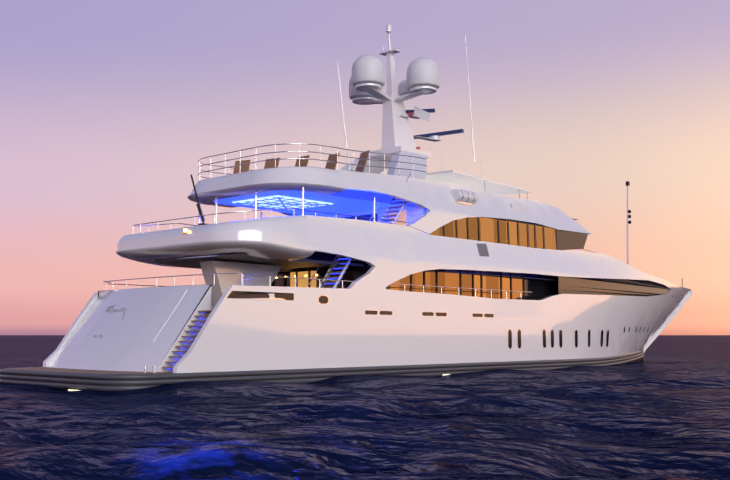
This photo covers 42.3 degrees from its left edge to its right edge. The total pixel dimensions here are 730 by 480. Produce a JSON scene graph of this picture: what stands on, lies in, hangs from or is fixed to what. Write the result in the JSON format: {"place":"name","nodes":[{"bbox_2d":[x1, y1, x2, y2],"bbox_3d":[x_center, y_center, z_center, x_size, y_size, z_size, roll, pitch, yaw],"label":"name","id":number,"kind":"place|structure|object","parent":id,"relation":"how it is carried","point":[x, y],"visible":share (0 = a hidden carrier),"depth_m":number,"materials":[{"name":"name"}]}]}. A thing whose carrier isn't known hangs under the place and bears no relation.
{"place":"outdoors","nodes":[
{"label":"outdoors","id":0,"kind":"place"},
{"bbox_2d":[70,300,156,364],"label":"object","id":1,"kind":"object","parent":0,"point":[117,310],"visible":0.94,"depth_m":36.95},
{"bbox_2d":[188,166,345,207],"bbox_3d":[-4.846,-2.361,40.939,7.919,1.004,3.343,-5,-8,42],"label":"upper deck overhang","id":2,"kind":"object","parent":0,"point":[325,181],"visible":0.96,"depth_m":39.01,"materials":[{"name":"white paint"}]},
{"bbox_2d":[214,191,426,215],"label":"deck ceiling","id":3,"kind":"structure","parent":2,"relation":"attached to","point":[341,205],"depth_m":42.91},
{"bbox_2d":[232,195,332,209],"bbox_3d":[-3.697,-1.662,42.576,3.000,0.040,3.400,-5,-8,42],"label":"ceiling light","id":4,"kind":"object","parent":3,"relation":"attached to","point":[270,197],"depth_m":42.06,"materials":[{"name":"white"}]},
{"bbox_2d":[236,197,329,209],"bbox_3d":[-3.697,-1.627,42.572,3.000,0.040,3.400,-5,-8,42],"label":"ceiling panel frame","id":5,"kind":"object","parent":3,"relation":"attached to","point":[268,203],"visible":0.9,"depth_m":42.42,"materials":[{"name":"white"}]},
{"bbox_2d":[218,252,357,261],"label":"ceiling","id":6,"kind":"structure","parent":0,"point":[319,256],"depth_m":45.40,"materials":[{"name":"brown wood"}]},
{"bbox_2d":[198,187,374,223],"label":"support poles","id":7,"kind":"object","parent":6,"relation":"on","point":[255,214],"visible":0.33,"depth_m":40.92,"materials":[{"name":"silver metal"}]},
{"bbox_2d":[323,205,422,225],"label":"interior wall","id":8,"kind":"structure","parent":6,"relation":"on","point":[411,213],"depth_m":44.22,"materials":[{"name":"white"}]},
{"bbox_2d":[0,335,729,479],"bbox_3d":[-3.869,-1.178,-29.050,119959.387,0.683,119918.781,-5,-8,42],"label":"water","id":9,"kind":"structure","parent":0,"point":[660,410],"depth_m":18.13,"materials":[{"name":"blue liquid"}]},
{"bbox_2d":[43,215,692,373],"bbox_3d":[7.773,4.248,54.121,9.200,7.268,51.690,-5,-8,42],"label":"hull","id":10,"kind":"object","parent":9,"relation":"on","point":[305,329],"visible":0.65,"depth_m":41.25,"materials":[{"name":"white paint"}]},
{"bbox_2d":[4,367,172,373],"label":"swim platform","id":11,"kind":"structure","parent":10,"relation":"attached to","point":[51,369],"depth_m":33.27,"materials":[{"name":"brown wood"}]},
{"bbox_2d":[49,284,211,371],"bbox_3d":[-9.262,3.354,36.225,7.550,3.140,2.922,-5,-8,42],"label":"transom","id":12,"kind":"object","parent":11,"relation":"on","point":[134,331],"visible":0.85,"depth_m":35.22,"materials":[{"name":"white"}]},
{"bbox_2d":[144,289,211,372],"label":"stern stairs","id":13,"kind":"structure","parent":11,"relation":"on","point":[192,337],"depth_m":33.48,"materials":[{"name":"white"}]},
{"bbox_2d":[46,293,212,366],"bbox_3d":[-1.463,4.172,43.993,8.760,3.090,24.240,-5,-8,42],"label":"transom side edge","id":14,"kind":"object","parent":10,"relation":"on","point":[49,361],"depth_m":38.91,"materials":[{"name":"white"}]},
{"bbox_2d":[116,215,314,267],"bbox_3d":[-6.682,0.032,38.684,9.208,1.769,3.916,-5,-8,42],"label":"deck overhang","id":15,"kind":"object","parent":10,"relation":"attached to","point":[285,238],"visible":0.94,"depth_m":36.30,"materials":[{"name":"white"}]},
{"bbox_2d":[0,349,643,390],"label":"rub rail","id":16,"kind":"object","parent":10,"relation":"attached to","point":[89,381],"visible":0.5,"depth_m":35.18,"materials":[{"name":"grey"}]},
{"bbox_2d":[103,143,596,298],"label":"railings","id":17,"kind":"object","parent":10,"relation":"on","point":[224,173],"visible":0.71,"depth_m":39.69,"materials":[{"name":"silver metal"}]},
{"bbox_2d":[154,254,558,280],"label":"deck ceiling","id":18,"kind":"structure","parent":10,"relation":"on","point":[287,266],"depth_m":40.39,"materials":[{"name":"grey"}]},
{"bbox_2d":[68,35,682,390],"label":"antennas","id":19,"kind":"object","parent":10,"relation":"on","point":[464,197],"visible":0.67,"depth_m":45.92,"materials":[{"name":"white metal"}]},
{"bbox_2d":[279,170,590,233],"bbox_3d":[3.230,-0.984,49.663,8.320,2.712,20.598,-5,-8,42],"label":"roof shell","id":20,"kind":"object","parent":10,"relation":"on","point":[438,203],"visible":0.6,"depth_m":44.71},
{"bbox_2d":[233,150,369,173],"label":"deck chairs","id":21,"kind":"object","parent":20,"relation":"on","point":[271,164],"visible":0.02,"depth_m":43.12,"materials":[{"name":"brown wood"}]},
{"bbox_2d":[339,24,463,179],"bbox_3d":[1.374,-6.517,48.184,6.500,9.100,7.763,-5,-8,42],"label":"mast and radomes","id":22,"kind":"object","parent":20,"relation":"on","point":[367,82],"visible":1,"depth_m":47.62,"materials":[{"name":"white"}]},
{"bbox_2d":[425,170,532,198],"bbox_3d":[4.865,-2.174,51.577,5.400,1.838,7.300,-5,-8,42],"label":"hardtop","id":23,"kind":"object","parent":20,"relation":"on","point":[469,181],"visible":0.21,"depth_m":50.01,"materials":[{"name":"white"}]},
{"bbox_2d":[227,291,675,347],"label":"portholes","id":24,"kind":"object","parent":10,"relation":"in","point":[249,294],"visible":0.56,"depth_m":41.67,"materials":[{"name":"black glass"}]},
{"bbox_2d":[226,291,680,348],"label":"hull port rims","id":25,"kind":"object","parent":10,"relation":"attached to","point":[392,313],"visible":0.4,"depth_m":39.22,"materials":[{"name":"black metal"}]},
{"bbox_2d":[476,243,488,256],"bbox_3d":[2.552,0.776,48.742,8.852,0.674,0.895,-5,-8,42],"label":"vent grille","id":26,"kind":"object","parent":10,"relation":"attached to","point":[482,250],"visible":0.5,"depth_m":45.84,"materials":[{"name":"grey metal"}]},
{"bbox_2d":[429,217,555,249],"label":"windows","id":27,"kind":"structure","parent":10,"relation":"on","point":[488,229],"depth_m":47.56,"materials":[{"name":"orange glass"}]},
{"bbox_2d":[443,217,557,249],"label":"window mullions","id":28,"kind":"object","parent":27,"relation":"on","point":[499,234],"visible":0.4,"depth_m":47.97,"materials":[{"name":"black"}]},
{"bbox_2d":[495,300,538,315],"bbox_3d":[4.235,3.728,50.292,9.212,0.812,3.984,-5,-8,42],"label":"hull panel","id":29,"kind":"object","parent":10,"relation":"attached to","point":[514,308],"visible":0.44,"depth_m":47.11,"materials":[{"name":"white"}]},
{"bbox_2d":[556,230,587,249],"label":"window","id":30,"kind":"structure","parent":10,"relation":"on","point":[568,240],"depth_m":52.67,"materials":[{"name":"brown glass"}]},
{"bbox_2d":[558,276,669,295],"bbox_3d":[13.200,3.211,60.182,9.042,1.313,18.431,-5,-8,42],"label":"side deck recess","id":31,"kind":"object","parent":10,"relation":"on","point":[599,286],"visible":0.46,"depth_m":56.01,"materials":[{"name":"brown glass"}]},
{"bbox_2d":[0,0,729,334],"label":"sky","id":32,"kind":"structure","parent":0,"point":[109,109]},
{"bbox_2d":[328,189,414,205],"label":"ceiling","id":33,"kind":"structure","parent":0,"point":[361,195],"depth_m":44.25,"materials":[{"name":"wood"}]},
{"label":"main deck floor","id":34,"kind":"structure","parent":0,"visible":0},
{"bbox_2d":[200,261,281,308],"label":"support pillar","id":35,"kind":"structure","parent":34,"relation":"on","point":[223,282],"depth_m":39.23,"materials":[{"name":"white"}]},
{"bbox_2d":[307,173,410,287],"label":"deck stairs","id":36,"kind":"structure","parent":34,"relation":"on","point":[344,268],"depth_m":40.05,"materials":[{"name":"white metal"}]},
{"bbox_2d":[271,261,558,299],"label":"deck house","id":37,"kind":"structure","parent":34,"relation":"on","point":[539,289],"depth_m":45.14,"materials":[{"name":"brown glass"}]}
]}

